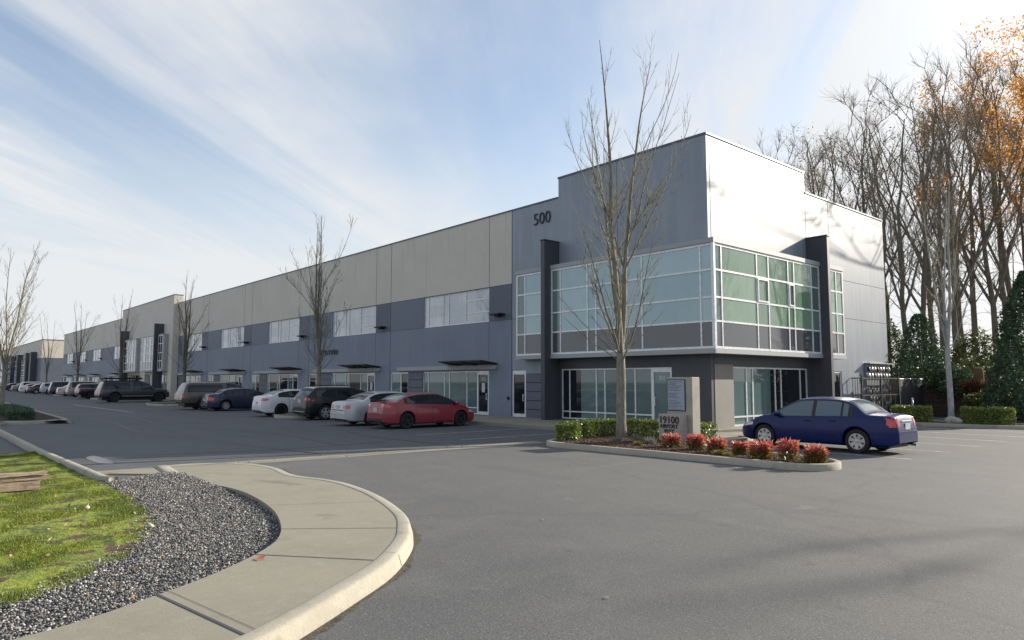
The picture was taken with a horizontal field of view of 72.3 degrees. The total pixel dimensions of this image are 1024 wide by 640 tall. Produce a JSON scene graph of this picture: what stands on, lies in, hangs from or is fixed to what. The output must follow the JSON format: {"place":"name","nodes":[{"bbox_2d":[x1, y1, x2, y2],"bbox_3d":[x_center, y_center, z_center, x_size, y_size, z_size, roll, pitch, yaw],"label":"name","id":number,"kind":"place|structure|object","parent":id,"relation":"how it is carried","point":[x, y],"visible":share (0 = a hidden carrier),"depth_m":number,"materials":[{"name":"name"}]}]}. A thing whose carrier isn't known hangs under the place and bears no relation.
{"place":"outdoors","nodes":[
{"label":"outdoors","id":0,"kind":"place"},
{"bbox_2d":[34,312,59,382],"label":"bare street tree","id":1,"kind":"object","parent":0,"point":[47,365],"visible":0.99,"depth_m":111.85,"materials":[{"name":"brown plant"}]},
{"bbox_2d":[0,451,155,608],"bbox_3d":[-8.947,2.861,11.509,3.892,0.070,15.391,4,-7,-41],"label":"lawn","id":2,"kind":"structure","parent":0,"point":[19,498],"depth_m":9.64,"materials":[{"name":"green plant"}]},
{"bbox_2d":[0,470,48,492],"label":"broken timber","id":3,"kind":"object","parent":2,"relation":"on","point":[19,483],"visible":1,"depth_m":11.89,"materials":[{"name":"brown wood"}]},
{"bbox_2d":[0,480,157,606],"bbox_3d":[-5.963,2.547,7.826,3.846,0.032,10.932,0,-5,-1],"label":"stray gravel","id":4,"kind":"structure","parent":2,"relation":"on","point":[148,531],"depth_m":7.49,"materials":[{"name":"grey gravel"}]},
{"bbox_2d":[62,302,100,380],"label":"bare street tree","id":5,"kind":"object","parent":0,"point":[78,361],"visible":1,"depth_m":92.47,"materials":[{"name":"brown plant"}]},
{"bbox_2d":[104,292,138,380],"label":"bare street tree","id":6,"kind":"object","parent":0,"point":[123,348],"visible":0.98,"depth_m":74.80,"materials":[{"name":"brown plant"}]},
{"bbox_2d":[0,471,280,639],"bbox_3d":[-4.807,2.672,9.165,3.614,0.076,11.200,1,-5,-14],"label":"gravel","id":7,"kind":"structure","parent":0,"point":[223,494],"depth_m":7.73,"materials":[{"name":"grey gravel"}]},
{"bbox_2d":[146,402,177,405],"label":"end island","id":8,"kind":"structure","parent":0,"point":[163,404],"depth_m":54.96,"materials":[{"name":"concrete"}]},
{"bbox_2d":[170,274,210,382],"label":"bare street tree","id":9,"kind":"object","parent":8,"relation":"on","point":[185,353],"visible":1,"depth_m":57.78,"materials":[{"name":"brown plant"}]},
{"bbox_2d":[13,464,396,639],"bbox_3d":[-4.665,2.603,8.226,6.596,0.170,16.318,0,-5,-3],"label":"walkway","id":10,"kind":"structure","parent":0,"point":[354,526],"depth_m":6.79,"materials":[{"name":"concrete"}]},
{"bbox_2d":[0,387,569,609],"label":"parking lot","id":11,"kind":"structure","parent":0,"point":[79,439],"depth_m":25.16,"materials":[{"name":"grey asphalt"}]},
{"bbox_2d":[0,339,63,385],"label":"distant warehouse","id":12,"kind":"structure","parent":11,"relation":"on","point":[29,370],"depth_m":163.40,"materials":[{"name":"beige paint"}]},
{"bbox_2d":[0,403,64,420],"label":"island bed","id":13,"kind":"object","parent":11,"relation":"on","point":[40,416],"visible":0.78,"depth_m":33.88,"materials":[{"name":"brown soil"}]},
{"bbox_2d":[0,403,35,419],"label":"clipped hedge","id":14,"kind":"object","parent":13,"relation":"on","point":[11,411],"visible":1,"depth_m":33.48,"materials":[{"name":"green plant"}]},
{"bbox_2d":[0,241,47,404],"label":"bare street tree","id":15,"kind":"object","parent":13,"relation":"on","point":[6,355],"visible":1,"depth_m":41.54,"materials":[{"name":"plant"}]},
{"bbox_2d":[0,402,73,425],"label":"island kerb","id":16,"kind":"structure","parent":11,"relation":"on","point":[68,421],"depth_m":31.50,"materials":[{"name":"concrete"}]},
{"bbox_2d":[0,429,118,481],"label":"lawn kerb","id":17,"kind":"structure","parent":11,"relation":"on","point":[67,463],"depth_m":16.19,"materials":[{"name":"concrete"}]},
{"bbox_2d":[65,381,96,396],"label":"parked suv","id":18,"kind":"object","parent":11,"relation":"on","point":[70,388],"visible":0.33,"depth_m":82.73,"materials":[{"name":"beige paint"}]},
{"bbox_2d":[94,377,169,401],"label":"suv","id":19,"kind":"object","parent":11,"relation":"on","point":[112,391],"visible":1,"depth_m":63.89,"materials":[{"name":"grey paint"}]},
{"bbox_2d":[174,382,242,409],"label":"car","id":20,"kind":"object","parent":11,"relation":"on","point":[188,394],"visible":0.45,"depth_m":47.26,"materials":[{"name":"beige paint"}]},
{"bbox_2d":[201,388,264,410],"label":"parked sedan","id":21,"kind":"object","parent":11,"relation":"on","point":[225,399],"visible":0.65,"depth_m":45.69,"materials":[{"name":"blue paint"}]},
{"bbox_2d":[252,389,301,415],"bbox_3d":[-12.171,4.670,39.901,4.813,1.492,2.165,4,-7,-41],"label":"parked sedan","id":22,"kind":"object","parent":11,"relation":"on","point":[275,402],"visible":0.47,"depth_m":38.38,"materials":[{"name":"white paint"}]},
{"bbox_2d":[97,441,544,473],"bbox_3d":[-3.991,3.573,18.634,12.858,0.001,0.718,4,-6,-39],"label":"gutter strip","id":23,"kind":"object","parent":11,"relation":"on","point":[354,455],"visible":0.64,"depth_m":18.61,"materials":[{"name":"concrete"}]},
{"bbox_2d":[292,385,364,419],"bbox_3d":[-8.880,4.258,36.557,4.694,1.742,2.207,4,-7,-41],"label":"parked suv","id":24,"kind":"object","parent":11,"relation":"on","point":[314,401],"visible":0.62,"depth_m":35.08,"materials":[{"name":"black paint"}]},
{"bbox_2d":[330,391,402,425],"bbox_3d":[-5.674,4.008,32.195,5.160,1.492,2.188,4,-7,-41],"label":"parked sedan","id":25,"kind":"object","parent":11,"relation":"on","point":[353,409],"visible":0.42,"depth_m":30.46,"materials":[{"name":"silver metal"}]},
{"bbox_2d":[367,392,473,428],"bbox_3d":[-3.854,3.847,30.205,4.705,1.473,2.093,4,-7,-41],"label":"parked sedan","id":26,"kind":"object","parent":11,"relation":"on","point":[407,410],"visible":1,"depth_m":29.15,"materials":[{"name":"red paint"}]},
{"bbox_2d":[8,397,1023,458],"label":"parking lines","id":27,"kind":"object","parent":11,"relation":"on","point":[555,433],"visible":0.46,"depth_m":26.62,"materials":[{"name":"paint"}]},
{"bbox_2d":[851,375,899,412],"bbox_3d":[18.926,4.014,36.408,4.670,2.280,0.555,4,-7,-41],"label":"iron fence","id":28,"kind":"object","parent":11,"relation":"on","point":[881,394],"visible":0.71,"depth_m":36.22,"materials":[{"name":"black metal"}]},
{"bbox_2d":[899,378,924,415],"bbox_3d":[22.188,4.306,38.904,3.390,2.140,0.070,4,-7,-41],"label":"screened fence","id":29,"kind":"object","parent":11,"relation":"on","point":[910,387],"visible":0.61,"depth_m":38.89,"materials":[{"name":"black metal"}]},
{"bbox_2d":[274,414,318,418],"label":"end island","id":30,"kind":"structure","parent":0,"point":[289,416],"depth_m":36.53,"materials":[{"name":"concrete"}]},
{"bbox_2d":[277,212,357,384],"bbox_3d":[-10.665,-0.422,38.871,4.089,11.268,3.039,-2,-6,27],"label":"bare street tree","id":31,"kind":"object","parent":30,"relation":"on","point":[318,318],"visible":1,"depth_m":38.69,"materials":[{"name":"brown plant"}]},
{"bbox_2d":[8,435,832,615],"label":"leaf litter","id":32,"kind":"object","parent":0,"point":[80,525],"visible":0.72,"depth_m":9.09,"materials":[{"name":"brown plant"}]},
{"bbox_2d":[165,397,742,438],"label":"sidewalk","id":33,"kind":"structure","parent":0,"point":[511,421],"depth_m":30.66,"materials":[{"name":"concrete"}]},
{"bbox_2d":[62,132,887,427],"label":"office warehouse building","id":34,"kind":"structure","parent":33,"relation":"on","point":[767,287],"depth_m":33.94,"materials":[{"name":"grey paint"}]},
{"bbox_2d":[123,339,137,370],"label":"window","id":35,"kind":"structure","parent":34,"relation":"in","point":[131,355],"depth_m":91.51,"materials":[{"name":"grey glass"}]},
{"bbox_2d":[139,336,153,370],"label":"window","id":36,"kind":"structure","parent":34,"relation":"in","point":[146,350],"depth_m":85.64,"materials":[{"name":"grey glass"}]},
{"bbox_2d":[157,335,163,369],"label":"window","id":37,"kind":"structure","parent":34,"relation":"in","point":[161,337],"depth_m":80.99,"materials":[{"name":"grey glass"}]},
{"bbox_2d":[221,326,243,347],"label":"window","id":38,"kind":"structure","parent":34,"relation":"in","point":[232,337],"depth_m":67.35,"materials":[{"name":"white glass"}]},
{"bbox_2d":[267,374,292,391],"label":"window","id":39,"kind":"structure","parent":34,"relation":"in","point":[274,381],"depth_m":58.47,"materials":[{"name":"grey glass"}]},
{"bbox_2d":[268,318,298,343],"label":"window","id":40,"kind":"structure","parent":34,"relation":"in","point":[287,330],"depth_m":58.30,"materials":[{"name":"white glass"}]},
{"bbox_2d":[331,373,366,391],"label":"window","id":41,"kind":"structure","parent":34,"relation":"in","point":[359,380],"depth_m":49.05,"materials":[{"name":"grey glass"}]},
{"bbox_2d":[333,306,375,336],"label":"window","id":42,"kind":"structure","parent":34,"relation":"in","point":[357,321],"depth_m":49.14,"materials":[{"name":"white glass"}]},
{"bbox_2d":[391,372,407,392],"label":"window","id":43,"kind":"structure","parent":34,"relation":"in","point":[399,380],"depth_m":44.32,"materials":[{"name":"grey glass"}]},
{"bbox_2d":[423,371,476,413],"bbox_3d":[-3.561,4.134,40.272,0.120,2.350,5.300,4,-7,-41],"label":"window","id":44,"kind":"structure","parent":34,"relation":"in","point":[460,386],"depth_m":39.85,"materials":[{"name":"clear glass"}]},
{"bbox_2d":[425,288,488,327],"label":"window","id":45,"kind":"structure","parent":34,"relation":"in","point":[472,306],"depth_m":40.11,"materials":[{"name":"white glass"}]},
{"bbox_2d":[477,371,488,414],"bbox_3d":[-1.543,3.927,37.862,0.185,2.350,1.000,4,-7,-41],"label":"entrance door","id":46,"kind":"structure","parent":34,"relation":"in","point":[482,376],"depth_m":37.89,"materials":[{"name":"glass"}]},
{"bbox_2d":[512,370,525,416],"bbox_3d":[0.381,3.742,35.653,0.185,2.340,1.030,4,-7,-41],"label":"entrance door","id":47,"kind":"structure","parent":34,"relation":"in","point":[518,377],"depth_m":35.69,"materials":[{"name":"glass"}]},
{"bbox_2d":[516,271,540,355],"bbox_3d":[0.979,-0.290,34.420,0.120,4.060,2.190,4,-7,-41],"label":"window","id":48,"kind":"structure","parent":34,"relation":"in","point":[528,286],"depth_m":34.55,"materials":[{"name":"glass"}]},
{"bbox_2d":[562,367,652,419],"bbox_3d":[4.177,3.329,31.380,0.120,2.330,5.330,4,-7,-41],"label":"window","id":49,"kind":"structure","parent":34,"relation":"in","point":[586,393],"depth_m":31.47,"materials":[{"name":"teal glass"}]},
{"bbox_2d":[551,243,712,354],"bbox_3d":[4.804,-0.667,30.031,0.120,4.060,8.880,4,-7,-41],"label":"window","id":50,"kind":"structure","parent":34,"relation":"in","point":[681,283],"depth_m":29.08,"materials":[{"name":"blue glass"}]},
{"bbox_2d":[652,367,671,419],"bbox_3d":[6.219,3.146,28.955,0.185,2.380,1.020,4,-7,-41],"label":"entrance door","id":51,"kind":"structure","parent":34,"relation":"in","point":[659,374],"depth_m":29.09,"materials":[{"name":"glass"}]},
{"bbox_2d":[715,243,821,353],"bbox_3d":[10.909,-0.704,29.512,8.622,4.060,0.120,4,-7,-41],"label":"window","id":52,"kind":"structure","parent":34,"relation":"in","point":[744,322],"depth_m":29.14,"materials":[{"name":"green glass"}]},
{"bbox_2d":[733,367,807,425],"bbox_3d":[11.199,3.259,30.288,6.250,2.400,0.140,4,-7,-41],"label":"window","id":53,"kind":"structure","parent":34,"relation":"in","point":[758,391],"depth_m":29.85,"materials":[{"name":"glass"}]},
{"bbox_2d":[830,269,845,355],"bbox_3d":[15.184,-0.376,33.209,2.140,4.060,0.120,4,-7,-41],"label":"window","id":54,"kind":"structure","parent":34,"relation":"in","point":[837,303],"depth_m":33.48,"materials":[{"name":"glass"}]},
{"bbox_2d":[864,363,892,411],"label":"electric meter bank","id":55,"kind":"structure","parent":34,"relation":"attached to","point":[873,370],"depth_m":37.00,"materials":[{"name":"grey metal"}]},
{"bbox_2d":[0,0,1023,368],"label":"sky","id":56,"kind":"structure","parent":0,"point":[146,145],"materials":[{"name":"blue"}]},
{"bbox_2d":[112,417,1023,639],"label":"forecourt paving","id":57,"kind":"structure","parent":0,"point":[917,543],"depth_m":8.38,"materials":[{"name":"grey asphalt"}]},
{"bbox_2d":[154,463,413,639],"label":"corner kerb","id":58,"kind":"structure","parent":57,"relation":"on","point":[302,620],"depth_m":6.17,"materials":[{"name":"concrete"}]},
{"bbox_2d":[279,468,421,639],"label":"gutter grit","id":59,"kind":"object","parent":57,"relation":"on","point":[407,564],"visible":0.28,"depth_m":6.38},
{"bbox_2d":[546,431,840,470],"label":"island kerb","id":60,"kind":"structure","parent":57,"relation":"on","point":[835,465],"depth_m":17.18,"materials":[{"name":"concrete"}]},
{"bbox_2d":[599,433,799,462],"bbox_3d":[5.712,3.654,20.688,6.455,0.001,9.551,4,-7,-41],"label":"island mulch bed","id":61,"kind":"object","parent":57,"relation":"on","point":[726,438],"visible":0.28,"depth_m":22.64,"materials":[{"name":"brown soil"}]},
{"bbox_2d":[557,38,696,436],"bbox_3d":[3.619,-2.837,24.338,4.320,13.605,6.059,4,-7,-41],"label":"bare street tree","id":62,"kind":"object","parent":61,"relation":"on","point":[620,304],"visible":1,"depth_m":23.56,"materials":[{"name":"brown plant"}]},
{"bbox_2d":[555,417,717,440],"bbox_3d":[3.832,3.590,23.146,5.229,0.655,3.075,0,-5,-4],"label":"clipped hedge","id":63,"kind":"object","parent":61,"relation":"on","point":[574,429],"visible":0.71,"depth_m":23.36,"materials":[{"name":"green plant"}]},
{"bbox_2d":[660,431,681,447],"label":"red leaved shrub","id":64,"kind":"object","parent":61,"relation":"on","point":[671,439],"visible":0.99,"depth_m":19.47,"materials":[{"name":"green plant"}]},
{"bbox_2d":[659,377,699,441],"bbox_3d":[5.202,2.776,21.853,0.840,1.980,0.980,4,-7,-41],"label":"monument sign","id":65,"kind":"object","parent":61,"relation":"on","point":[681,416],"visible":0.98,"depth_m":21.67,"materials":[{"name":"concrete"}]},
{"bbox_2d":[554,433,832,463],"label":"bark chips","id":66,"kind":"object","parent":61,"relation":"on","point":[606,441],"visible":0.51,"depth_m":19.68,"materials":[{"name":"brown wood"}]},
{"bbox_2d":[685,432,706,449],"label":"red leaved shrub","id":67,"kind":"object","parent":61,"relation":"on","point":[695,441],"visible":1,"depth_m":18.74,"materials":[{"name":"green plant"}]},
{"bbox_2d":[705,435,729,452],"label":"red leaved shrub","id":68,"kind":"object","parent":61,"relation":"on","point":[713,443],"visible":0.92,"depth_m":18.00,"materials":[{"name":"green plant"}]},
{"bbox_2d":[730,439,748,454],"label":"red leaved shrub","id":69,"kind":"object","parent":61,"relation":"on","point":[737,447],"visible":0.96,"depth_m":17.59,"materials":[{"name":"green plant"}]},
{"bbox_2d":[746,438,775,458],"bbox_3d":[5.941,3.083,16.754,0.706,0.545,0.670,4,-7,-41],"label":"red leaved shrub","id":70,"kind":"object","parent":61,"relation":"on","point":[760,449],"visible":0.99,"depth_m":16.62,"materials":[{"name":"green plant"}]},
{"bbox_2d":[776,436,801,461],"bbox_3d":[6.341,2.999,16.190,0.536,0.650,0.574,4,-7,-41],"label":"red leaved shrub","id":71,"kind":"object","parent":61,"relation":"on","point":[791,449],"visible":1,"depth_m":16.09,"materials":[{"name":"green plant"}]},
{"bbox_2d":[802,442,830,463],"bbox_3d":[6.816,3.023,15.784,0.583,0.567,0.652,4,-7,-41],"label":"red leaved shrub","id":72,"kind":"object","parent":61,"relation":"on","point":[815,453],"visible":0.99,"depth_m":15.68,"materials":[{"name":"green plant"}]},
{"bbox_2d":[742,397,917,453],"bbox_3d":[9.187,3.014,20.653,2.116,1.508,4.659,4,-6,-40],"label":"parked sedan","id":73,"kind":"object","parent":57,"relation":"on","point":[857,425],"visible":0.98,"depth_m":19.61,"materials":[{"name":"blue paint"}]},
{"bbox_2d":[915,420,1023,429],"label":"planter kerb","id":74,"kind":"structure","parent":57,"relation":"on","point":[970,425],"depth_m":29.83,"materials":[{"name":"concrete"}]},
{"bbox_2d":[928,421,1023,425],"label":"planter mulch bed","id":75,"kind":"object","parent":57,"relation":"on","point":[979,424],"visible":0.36,"depth_m":30.36,"materials":[{"name":"brown soil"}]},
{"bbox_2d":[890,404,932,422],"bbox_3d":[18.579,4.320,32.465,1.247,0.853,1.816,4,-7,-41],"label":"clipped hedge","id":76,"kind":"object","parent":75,"relation":"on","point":[921,410],"visible":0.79,"depth_m":32.16,"materials":[{"name":"green plant"}]},
{"bbox_2d":[914,183,985,416],"bbox_3d":[20.094,-0.762,32.046,2.889,10.854,2.646,4,-7,-41],"label":"pale bare tree","id":77,"kind":"object","parent":75,"relation":"on","point":[947,323],"visible":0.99,"depth_m":31.95,"materials":[{"name":"grey plant"}]},
{"bbox_2d":[956,406,980,416],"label":"clipped globe shrub","id":78,"kind":"object","parent":75,"relation":"on","point":[958,412],"visible":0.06,"depth_m":35.59,"materials":[{"name":"green plant"}]},
{"bbox_2d":[961,391,994,405],"bbox_3d":[23.756,3.990,35.645,1.378,0.754,1.792,4,-7,-41],"label":"clipped globe shrub","id":79,"kind":"object","parent":78,"relation":"on","point":[970,398],"visible":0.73,"depth_m":35.62,"materials":[{"name":"green plant"}]},
{"bbox_2d":[959,405,1016,424],"bbox_3d":[20.792,4.168,30.717,2.118,0.854,1.203,-3,-6,30],"label":"clipped hedge","id":80,"kind":"object","parent":75,"relation":"on","point":[970,417],"visible":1,"depth_m":30.43,"materials":[{"name":"green plant"}]},
{"bbox_2d":[978,270,1023,418],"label":"rounded conifer","id":81,"kind":"object","parent":75,"relation":"on","point":[1015,300],"visible":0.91,"depth_m":34.45,"materials":[{"name":"green plant"}]},
{"label":"ground","id":82,"kind":"structure","parent":0,"visible":0},
{"bbox_2d":[889,384,1023,419],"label":"retaining wall","id":83,"kind":"structure","parent":82,"relation":"on","point":[940,407],"depth_m":39.32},
{"bbox_2d":[943,368,996,406],"bbox_3d":[25.293,4.086,37.653,1.412,3.069,3.655,4,-7,-41],"label":"brown stump","id":84,"kind":"object","parent":83,"relation":"on","point":[974,384],"visible":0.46,"depth_m":37.92,"materials":[{"name":"brown wood"}]},
{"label":"wooded bank","id":85,"kind":"structure","parent":0,"visible":0},
{"bbox_2d":[754,127,836,196],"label":"cottonwood tree","id":86,"kind":"object","parent":85,"relation":"on","point":[797,153],"visible":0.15,"depth_m":69.33,"materials":[{"name":"brown plant"}]},
{"bbox_2d":[772,122,834,198],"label":"cottonwood tree","id":87,"kind":"object","parent":85,"relation":"on","point":[812,171],"visible":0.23,"depth_m":67.59,"materials":[{"name":"brown plant"}]},
{"bbox_2d":[799,130,894,210],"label":"cottonwood tree","id":88,"kind":"object","parent":85,"relation":"on","point":[832,162],"visible":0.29,"depth_m":61.25,"materials":[{"name":"brown plant"}]},
{"bbox_2d":[816,88,931,230],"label":"cottonwood tree","id":89,"kind":"object","parent":85,"relation":"on","point":[864,208],"visible":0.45,"depth_m":61.44,"materials":[{"name":"brown plant"}]},
{"bbox_2d":[821,77,964,377],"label":"cottonwood tree","id":90,"kind":"object","parent":85,"relation":"on","point":[885,239],"visible":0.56,"depth_m":57.35,"materials":[{"name":"brown plant"}]},
{"bbox_2d":[887,315,908,383],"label":"understory shrub","id":91,"kind":"object","parent":85,"relation":"on","point":[894,335],"visible":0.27,"depth_m":43.33,"materials":[{"name":"green plant"}]},
{"bbox_2d":[825,70,980,376],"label":"cottonwood tree","id":92,"kind":"object","parent":85,"relation":"on","point":[902,273],"visible":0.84,"depth_m":45.76,"materials":[{"name":"brown plant"}]},
{"bbox_2d":[851,49,979,377],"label":"cottonwood tree","id":93,"kind":"object","parent":85,"relation":"on","point":[924,280],"visible":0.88,"depth_m":46.16,"materials":[{"name":"brown plant"}]},
{"bbox_2d":[890,313,955,388],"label":"conifer shrub","id":94,"kind":"object","parent":85,"relation":"on","point":[922,332],"visible":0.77,"depth_m":40.67,"materials":[{"name":"green plant"}]},
{"bbox_2d":[845,47,1002,344],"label":"cottonwood tree","id":95,"kind":"object","parent":85,"relation":"on","point":[930,315],"visible":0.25,"depth_m":65.51,"materials":[{"name":"brown plant"}]},
{"bbox_2d":[848,101,1010,350],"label":"cottonwood tree","id":96,"kind":"object","parent":85,"relation":"on","point":[942,341],"visible":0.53,"depth_m":51.16,"materials":[{"name":"brown plant"}]},
{"bbox_2d":[860,33,1023,344],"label":"cottonwood tree","id":97,"kind":"object","parent":85,"relation":"on","point":[1003,294],"visible":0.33,"depth_m":59.42,"materials":[{"name":"brown plant"}]},
{"bbox_2d":[871,43,1023,365],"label":"cottonwood tree","id":98,"kind":"object","parent":85,"relation":"on","point":[974,313],"visible":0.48,"depth_m":52.93,"materials":[{"name":"brown plant"}]},
{"bbox_2d":[872,80,1023,379],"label":"cottonwood tree","id":99,"kind":"object","parent":85,"relation":"on","point":[952,249],"visible":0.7,"depth_m":47.13,"materials":[{"name":"brown plant"}]},
{"bbox_2d":[925,364,972,400],"bbox_3d":[24.628,3.484,39.245,2.108,2.124,2.928,4,-7,-41],"label":"evergreen shrub","id":100,"kind":"object","parent":85,"relation":"on","point":[959,371],"visible":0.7,"depth_m":39.02,"materials":[{"name":"green plant"}]},
{"bbox_2d":[894,42,1014,360],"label":"cottonwood tree","id":101,"kind":"object","parent":85,"relation":"on","point":[961,330],"visible":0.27,"depth_m":64.81,"materials":[{"name":"brown plant"}]},
{"bbox_2d":[898,40,1023,355],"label":"cottonwood tree","id":102,"kind":"object","parent":85,"relation":"on","point":[992,299],"visible":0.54,"depth_m":53.33,"materials":[{"name":"brown plant"}]},
{"bbox_2d":[951,326,997,379],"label":"understory shrub","id":103,"kind":"object","parent":85,"relation":"on","point":[962,347],"visible":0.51,"depth_m":45.22,"materials":[{"name":"green plant"}]},
{"bbox_2d":[928,46,1023,358],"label":"cottonwood tree","id":104,"kind":"object","parent":85,"relation":"on","point":[1008,285],"visible":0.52,"depth_m":54.54,"materials":[{"name":"brown plant"}]},
{"bbox_2d":[939,38,1023,221],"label":"cottonwood tree","id":105,"kind":"object","parent":85,"relation":"on","point":[1012,50],"visible":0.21,"depth_m":68.24,"materials":[{"name":"orange plant"}]},
{"bbox_2d":[950,15,1023,300],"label":"cottonwood tree","id":106,"kind":"object","parent":85,"relation":"on","point":[1017,100],"visible":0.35,"depth_m":60.29,"materials":[{"name":"orange plant"}]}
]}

